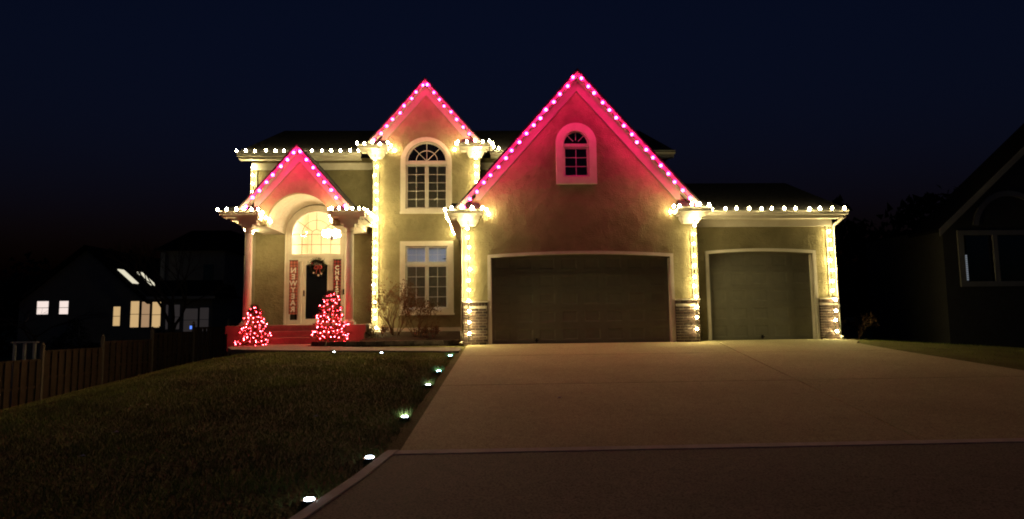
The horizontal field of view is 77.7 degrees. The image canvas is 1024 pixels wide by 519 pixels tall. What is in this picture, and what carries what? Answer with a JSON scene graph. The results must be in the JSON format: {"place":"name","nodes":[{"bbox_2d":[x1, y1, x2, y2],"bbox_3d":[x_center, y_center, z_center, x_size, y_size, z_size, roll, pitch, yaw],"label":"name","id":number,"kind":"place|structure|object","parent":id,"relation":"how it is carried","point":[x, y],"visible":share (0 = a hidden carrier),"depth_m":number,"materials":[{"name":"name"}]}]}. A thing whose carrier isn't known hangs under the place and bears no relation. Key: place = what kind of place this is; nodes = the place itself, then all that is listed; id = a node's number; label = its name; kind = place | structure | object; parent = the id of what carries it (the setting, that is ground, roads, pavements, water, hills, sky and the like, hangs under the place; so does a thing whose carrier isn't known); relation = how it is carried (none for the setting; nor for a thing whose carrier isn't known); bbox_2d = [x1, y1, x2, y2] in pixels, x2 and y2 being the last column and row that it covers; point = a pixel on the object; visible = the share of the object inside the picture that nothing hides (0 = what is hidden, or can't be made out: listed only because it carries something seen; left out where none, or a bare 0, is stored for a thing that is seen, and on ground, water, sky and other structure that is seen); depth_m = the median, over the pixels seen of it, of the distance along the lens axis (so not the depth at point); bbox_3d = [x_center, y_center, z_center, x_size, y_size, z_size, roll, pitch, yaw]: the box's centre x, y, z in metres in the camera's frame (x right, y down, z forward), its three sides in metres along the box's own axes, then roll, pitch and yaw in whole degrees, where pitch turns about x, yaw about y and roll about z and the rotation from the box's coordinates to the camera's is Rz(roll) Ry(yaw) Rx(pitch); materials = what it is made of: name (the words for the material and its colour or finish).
{"place":"outdoors","nodes":[
{"label":"outdoors","id":0,"kind":"place"},
{"bbox_2d":[334,350,457,440],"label":"edge grass","id":1,"kind":"structure","parent":0,"point":[424,384],"depth_m":9.33,"materials":[{"name":"green plant"}]},
{"bbox_2d":[0,317,1023,518],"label":"ground","id":2,"kind":"structure","parent":0,"point":[422,407],"depth_m":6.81,"materials":[{"name":"green plant"}]},
{"bbox_2d":[10,341,38,404],"bbox_3d":[-17.665,4.110,22.968,0.900,2.270,0.140,0,-5,-2],"label":"deck railing","id":3,"kind":"object","parent":2,"relation":"on","point":[24,350],"visible":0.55,"depth_m":23.01,"materials":[{"name":"brown wood"}]},
{"bbox_2d":[0,319,238,409],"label":"fence","id":4,"kind":"object","parent":2,"relation":"on","point":[43,376],"visible":0.54,"depth_m":23.82,"materials":[{"name":"brown wood"}]},
{"bbox_2d":[8,230,244,368],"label":"neighbour house","id":5,"kind":"structure","parent":2,"relation":"on","point":[75,284],"depth_m":39.09,"materials":[{"name":"black"}]},
{"bbox_2d":[35,300,50,315],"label":"window","id":6,"kind":"structure","parent":5,"relation":"in","point":[39,304],"depth_m":38.82,"materials":[{"name":"white glass"}]},
{"bbox_2d":[57,299,70,315],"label":"window","id":7,"kind":"structure","parent":5,"relation":"in","point":[63,309],"depth_m":38.86,"materials":[{"name":"white glass"}]},
{"bbox_2d":[111,305,121,326],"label":"window","id":8,"kind":"structure","parent":5,"relation":"in","point":[116,317],"depth_m":38.93,"materials":[{"name":"yellow glass"}]},
{"bbox_2d":[128,300,140,328],"bbox_3d":[-23.145,3.358,38.988,0.695,1.770,0.048,0,-5,-2],"label":"window","id":9,"kind":"structure","parent":5,"relation":"in","point":[134,305],"depth_m":38.98,"materials":[{"name":"yellow glass"}]},
{"bbox_2d":[139,300,151,328],"bbox_3d":[-22.494,3.373,39.011,0.665,1.730,0.048,0,-5,-2],"label":"window","id":10,"kind":"structure","parent":5,"relation":"in","point":[145,312],"depth_m":39.00,"materials":[{"name":"beige glass"}]},
{"bbox_2d":[150,300,162,328],"bbox_3d":[-21.843,3.392,39.034,0.695,1.740,0.048,0,-5,-2],"label":"window","id":11,"kind":"structure","parent":5,"relation":"in","point":[156,312],"depth_m":39.03,"materials":[{"name":"yellow glass"}]},
{"bbox_2d":[163,303,169,330],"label":"window","id":12,"kind":"structure","parent":5,"relation":"in","point":[167,308],"depth_m":39.04,"materials":[{"name":"grey glass"}]},
{"bbox_2d":[174,303,181,330],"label":"window","id":13,"kind":"structure","parent":5,"relation":"in","point":[177,306],"depth_m":39.09,"materials":[{"name":"grey glass"}]},
{"bbox_2d":[181,307,198,332],"bbox_3d":[-19.764,3.723,39.081,1.028,1.580,0.048,0,-5,-2],"label":"window","id":14,"kind":"structure","parent":5,"relation":"in","point":[191,314],"depth_m":39.09,"materials":[{"name":"grey glass"}]},
{"bbox_2d":[198,306,210,332],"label":"window","id":15,"kind":"structure","parent":5,"relation":"in","point":[204,313],"depth_m":39.13,"materials":[{"name":"grey glass"}]},
{"bbox_2d":[203,264,213,279],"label":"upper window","id":16,"kind":"structure","parent":5,"relation":"in","point":[208,268],"depth_m":40.74,"materials":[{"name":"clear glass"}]},
{"bbox_2d":[136,326,189,369],"bbox_3d":[-20.144,5.335,37.132,3.434,2.936,1.339,0,-5,-2],"label":"hedge","id":17,"kind":"object","parent":2,"relation":"on","point":[157,330],"visible":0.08,"depth_m":37.02,"materials":[{"name":"green plant"}]},
{"bbox_2d":[103,240,236,367],"bbox_3d":[-18.048,2.650,33.605,6.200,7.779,4.562,2,-6,-27],"label":"bare tree","id":18,"kind":"object","parent":2,"relation":"on","point":[172,323],"visible":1,"depth_m":33.64,"materials":[{"name":"brown plant"}]},
{"bbox_2d":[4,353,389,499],"bbox_3d":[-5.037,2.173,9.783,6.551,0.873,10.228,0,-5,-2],"label":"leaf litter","id":19,"kind":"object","parent":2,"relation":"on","point":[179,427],"visible":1,"depth_m":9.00,"materials":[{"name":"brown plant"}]},
{"bbox_2d":[235,304,271,345],"bbox_3d":[-7.369,1.952,18.298,1.124,1.497,1.178,0,-5,-2],"label":"evergreen shrub","id":20,"kind":"object","parent":2,"relation":"on","point":[252,311],"visible":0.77,"depth_m":18.18,"materials":[{"name":"green plant"}]},
{"bbox_2d":[235,307,268,345],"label":"fairy lights","id":21,"kind":"object","parent":20,"relation":"attached to","point":[253,331],"visible":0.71,"depth_m":18.07,"materials":[{"name":"white plastic"}]},
{"bbox_2d":[301,497,316,507],"bbox_3d":[-1.530,1.890,4.790,0.124,0.181,0.122,0,-5,-2],"label":"ground light","id":22,"kind":"object","parent":2,"relation":"on","point":[307,501],"visible":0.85,"depth_m":4.75,"materials":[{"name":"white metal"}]},
{"bbox_2d":[312,290,350,341],"bbox_3d":[-5.181,1.657,18.303,1.218,1.684,1.218,0,-5,-2],"label":"evergreen shrub","id":23,"kind":"object","parent":2,"relation":"on","point":[339,326],"visible":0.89,"depth_m":18.16,"materials":[{"name":"green plant"}]},
{"bbox_2d":[311,294,348,338],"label":"fairy lights","id":24,"kind":"object","parent":23,"relation":"attached to","point":[329,319],"visible":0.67,"depth_m":18.11,"materials":[{"name":"white plastic"}]},
{"bbox_2d":[227,344,461,353],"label":"front walk","id":25,"kind":"structure","parent":2,"relation":"on","point":[274,348],"depth_m":16.18,"materials":[{"name":"concrete"}]},
{"bbox_2d":[363,456,375,463],"bbox_3d":[-1.334,1.933,5.949,0.124,0.181,0.122,0,-5,-2],"label":"ground light","id":26,"kind":"object","parent":2,"relation":"on","point":[370,459],"visible":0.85,"depth_m":5.91,"materials":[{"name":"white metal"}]},
{"bbox_2d":[309,340,462,346],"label":"retaining wall","id":27,"kind":"structure","parent":2,"relation":"on","point":[391,343],"depth_m":17.38,"materials":[{"name":"concrete"}]},
{"bbox_2d":[401,416,409,420],"bbox_3d":[-1.314,2.003,7.772,0.124,0.181,0.122,0,-5,-2],"label":"ground light","id":28,"kind":"object","parent":2,"relation":"on","point":[407,419],"visible":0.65,"depth_m":7.74,"materials":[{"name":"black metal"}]},
{"bbox_2d":[360,331,463,342],"bbox_3d":[-2.938,2.380,19.582,3.100,0.288,3.930,0,-5,-2],"label":"flower bed","id":29,"kind":"object","parent":2,"relation":"on","point":[440,335],"visible":0.55,"depth_m":19.65,"materials":[{"name":"brown soil"}]},
{"bbox_2d":[365,322,388,337],"bbox_3d":[-4.264,2.175,19.493,0.928,0.579,0.685,4,-7,-40],"label":"bare shrub","id":30,"kind":"object","parent":29,"relation":"on","point":[382,331],"visible":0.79,"depth_m":19.53,"materials":[{"name":"brown plant"}]},
{"bbox_2d":[365,277,438,334],"bbox_3d":[-3.721,1.505,20.567,2.280,1.954,1.580,-3,-6,19],"label":"bare shrub","id":31,"kind":"object","parent":29,"relation":"on","point":[385,303],"visible":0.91,"depth_m":20.40,"materials":[{"name":"brown plant"}]},
{"bbox_2d":[391,296,441,335],"bbox_3d":[-2.879,1.777,19.639,1.652,1.298,1.568,1,-6,-19],"label":"bare shrub","id":32,"kind":"object","parent":29,"relation":"on","point":[405,307],"visible":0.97,"depth_m":19.75,"materials":[{"name":"brown plant"}]},
{"bbox_2d":[411,322,439,337],"bbox_3d":[-2.642,2.150,19.284,0.919,0.549,0.682,0,-5,-2],"label":"bare shrub","id":33,"kind":"object","parent":29,"relation":"on","point":[436,330],"visible":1,"depth_m":19.25,"materials":[{"name":"brown plant"}]},
{"bbox_2d":[0,184,994,356],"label":"treeline","id":34,"kind":"object","parent":2,"relation":"on","point":[850,245],"visible":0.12,"depth_m":41.99,"materials":[{"name":"black plant"}]},
{"bbox_2d":[219,68,848,348],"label":"house","id":35,"kind":"structure","parent":2,"relation":"on","point":[579,234],"depth_m":18.28,"materials":[{"name":"paint"}]},
{"bbox_2d":[216,207,271,223],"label":"light string","id":36,"kind":"object","parent":35,"relation":"attached to","point":[251,210],"visible":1,"depth_m":19.64,"materials":[{"name":"white plastic"}]},
{"bbox_2d":[245,151,294,207],"bbox_3d":[-7.732,-2.385,19.958,1.766,2.109,0.149,0,-5,-2],"label":"light string","id":37,"kind":"object","parent":35,"relation":"on","point":[266,182],"visible":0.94,"depth_m":19.96,"materials":[{"name":"pink plastic"}]},
{"bbox_2d":[288,258,297,313],"bbox_3d":[-7.583,0.910,22.040,0.310,1.966,0.039,0,-5,-2],"label":"banner","id":38,"kind":"object","parent":35,"relation":"hanging from","point":[293,276],"visible":1,"depth_m":22.03,"materials":[{"name":"red fabric"}]},
{"bbox_2d":[236,149,358,152],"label":"light string","id":39,"kind":"object","parent":35,"relation":"on","point":[284,150],"visible":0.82,"depth_m":22.17,"materials":[{"name":"white plastic"}]},
{"bbox_2d":[291,211,340,254],"bbox_3d":[-6.876,-0.935,22.364,1.728,1.544,0.040,0,-5,-2],"label":"window","id":40,"kind":"structure","parent":35,"relation":"in","point":[292,244],"depth_m":22.34,"materials":[{"name":"plastic"}]},
{"bbox_2d":[306,257,326,276],"bbox_3d":[-6.782,0.269,22.115,0.769,0.701,0.295,0,-5,-2],"label":"wreath","id":41,"kind":"object","parent":35,"relation":"attached to","point":[319,272],"visible":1,"depth_m":22.09,"materials":[{"name":"green plant"}]},
{"bbox_2d":[301,261,331,323],"bbox_3d":[-6.809,1.146,22.130,1.000,2.205,0.120,0,-5,-2],"label":"front door","id":42,"kind":"structure","parent":35,"relation":"in","point":[314,289],"depth_m":22.15,"materials":[{"name":"paint"}]},
{"bbox_2d":[299,150,345,206],"bbox_3d":[-5.861,-2.406,20.026,1.766,2.120,0.155,0,-5,-2],"label":"light string","id":43,"kind":"object","parent":35,"relation":"on","point":[323,180],"visible":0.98,"depth_m":20.02,"materials":[{"name":"pink plastic"}]},
{"bbox_2d":[322,230,339,239],"bbox_3d":[-6.877,-1.643,24.320,0.728,1.820,0.731,0,-5,-2],"label":"chandelier","id":44,"kind":"object","parent":35,"relation":"hanging from","point":[331,232],"visible":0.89,"depth_m":24.07,"materials":[{"name":"white glass"}]},
{"bbox_2d":[333,257,341,312],"bbox_3d":[-6.085,0.888,22.098,0.290,1.986,0.039,0,-5,-2],"label":"banner","id":45,"kind":"object","parent":35,"relation":"hanging from","point":[337,275],"visible":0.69,"depth_m":22.12,"materials":[{"name":"red fabric"}]},
{"bbox_2d":[328,207,376,221],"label":"light string","id":46,"kind":"object","parent":35,"relation":"attached to","point":[359,209],"visible":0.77,"depth_m":19.82,"materials":[{"name":"white plastic"}]},
{"bbox_2d":[372,151,377,328],"bbox_3d":[-4.659,-0.691,21.569,0.172,6.052,0.412,0,-5,-2],"label":"light string","id":47,"kind":"object","parent":35,"relation":"attached to","point":[375,243],"visible":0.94,"depth_m":21.68,"materials":[{"name":"white plastic"}]},
{"bbox_2d":[356,141,394,151],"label":"light string","id":48,"kind":"object","parent":35,"relation":"attached to","point":[379,144],"visible":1,"depth_m":21.60,"materials":[{"name":"white plastic"}]},
{"bbox_2d":[373,84,423,141],"bbox_3d":[-3.998,-4.941,21.844,1.937,2.256,0.150,0,-5,-2],"label":"light string","id":49,"kind":"object","parent":35,"relation":"on","point":[399,112],"visible":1,"depth_m":21.85,"materials":[{"name":"pink plastic"}]},
{"bbox_2d":[400,137,451,213],"bbox_3d":[-2.979,-2.916,22.095,1.800,2.705,0.240,0,-5,-2],"label":"window","id":50,"kind":"structure","parent":35,"relation":"in","point":[426,156],"depth_m":22.13,"materials":[{"name":"paint"}]},
{"bbox_2d":[399,241,454,314],"bbox_3d":[-2.911,0.636,21.767,1.890,2.530,0.230,0,-5,-2],"label":"window","id":51,"kind":"structure","parent":35,"relation":"in","point":[434,280],"depth_m":21.80,"materials":[{"name":"paint"}]},
{"bbox_2d":[444,208,454,234],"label":"light string","id":52,"kind":"object","parent":35,"relation":"attached to","point":[445,210],"visible":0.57,"depth_m":18.54,"materials":[{"name":"white plastic"}]},
{"bbox_2d":[426,84,480,147],"bbox_3d":[-2.013,-4.960,21.919,1.886,2.257,0.151,0,-5,-2],"label":"light string","id":53,"kind":"object","parent":35,"relation":"on","point":[450,112],"visible":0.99,"depth_m":21.92,"materials":[{"name":"pink plastic"}]},
{"bbox_2d":[446,205,489,215],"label":"light string","id":54,"kind":"object","parent":35,"relation":"attached to","point":[472,208],"visible":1,"depth_m":16.95,"materials":[{"name":"white plastic"}]},
{"bbox_2d":[466,218,470,341],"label":"light string","id":55,"kind":"object","parent":35,"relation":"attached to","point":[467,228],"visible":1,"depth_m":17.19,"materials":[{"name":"white plastic"}]},
{"bbox_2d":[454,139,489,150],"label":"light string","id":56,"kind":"object","parent":35,"relation":"attached to","point":[466,142],"visible":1,"depth_m":21.73,"materials":[{"name":"white plastic"}]},
{"bbox_2d":[475,150,476,182],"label":"light string","id":57,"kind":"object","parent":35,"relation":"attached to","point":[476,166],"visible":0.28,"depth_m":22.04,"materials":[{"name":"white plastic"}]},
{"bbox_2d":[463,76,575,207],"bbox_3d":[0.171,-3.188,17.309,3.224,3.766,0.151,0,-5,-2],"label":"light string","id":58,"kind":"object","parent":35,"relation":"on","point":[511,150],"visible":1,"depth_m":17.30,"materials":[{"name":"pink plastic"}]},
{"bbox_2d":[556,123,596,183],"bbox_3d":[1.787,-2.954,17.748,1.130,1.735,0.135,0,-5,-2],"label":"window","id":59,"kind":"structure","parent":35,"relation":"in","point":[571,147],"depth_m":17.73,"materials":[{"name":"paint"}]},
{"bbox_2d":[487,251,675,344],"bbox_3d":[1.897,1.037,17.451,5.120,2.530,0.265,0,-5,-2],"label":"garage door","id":60,"kind":"structure","parent":35,"relation":"in","point":[549,297],"depth_m":17.52,"materials":[{"name":"paint"}]},
{"bbox_2d":[580,77,696,205],"bbox_3d":[3.498,-3.198,17.439,3.224,3.730,0.152,0,-5,-2],"label":"light string","id":61,"kind":"object","parent":35,"relation":"on","point":[623,125],"visible":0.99,"depth_m":17.43,"materials":[{"name":"pink plastic"}]},
{"bbox_2d":[668,202,709,213],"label":"light string","id":62,"kind":"object","parent":35,"relation":"attached to","point":[691,204],"visible":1,"depth_m":17.20,"materials":[{"name":"white plastic"}]},
{"bbox_2d":[692,215,697,338],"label":"light string","id":63,"kind":"object","parent":35,"relation":"attached to","point":[693,243],"visible":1,"depth_m":17.41,"materials":[{"name":"white plastic"}]},
{"bbox_2d":[705,248,820,340],"bbox_3d":[7.150,0.999,18.256,3.220,2.630,0.265,0,-5,-2],"label":"garage door","id":64,"kind":"structure","parent":35,"relation":"in","point":[751,295],"depth_m":18.32,"materials":[{"name":"paint"}]},
{"bbox_2d":[710,205,846,210],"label":"light string","id":65,"kind":"object","parent":35,"relation":"attached to","point":[795,208],"visible":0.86,"depth_m":17.97,"materials":[{"name":"white plastic"}]},
{"bbox_2d":[827,227,838,331],"bbox_3d":[9.156,0.619,18.148,0.119,3.120,0.204,0,-5,-2],"label":"light string","id":66,"kind":"object","parent":35,"relation":"attached to","point":[830,260],"visible":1,"depth_m":18.18,"materials":[{"name":"white plastic"}]},
{"bbox_2d":[289,438,1023,518],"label":"street apron","id":67,"kind":"object","parent":2,"relation":"on","point":[948,479],"visible":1,"depth_m":5.14,"materials":[{"name":"concrete"}]},
{"bbox_2d":[840,313,877,339],"bbox_3d":[10.289,1.977,19.097,1.145,0.905,0.868,0,-5,-2],"label":"bare shrub","id":68,"kind":"object","parent":2,"relation":"on","point":[860,330],"visible":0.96,"depth_m":19.13,"materials":[{"name":"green plant"}]},
{"bbox_2d":[866,123,1023,347],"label":"neighbour house","id":69,"kind":"structure","parent":2,"relation":"on","point":[922,289],"depth_m":19.89,"materials":[{"name":"black"}]},
{"bbox_2d":[956,230,1023,286],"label":"window","id":70,"kind":"structure","parent":69,"relation":"in","point":[1007,245],"depth_m":19.78,"materials":[{"name":"black glass"}]},
{"bbox_2d":[0,0,1023,329],"label":"sky","id":71,"kind":"structure","parent":0,"point":[126,121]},
{"bbox_2d":[401,339,1023,449],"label":"driveway","id":72,"kind":"structure","parent":0,"point":[492,396],"depth_m":8.99,"materials":[{"name":"concrete"}]}
]}

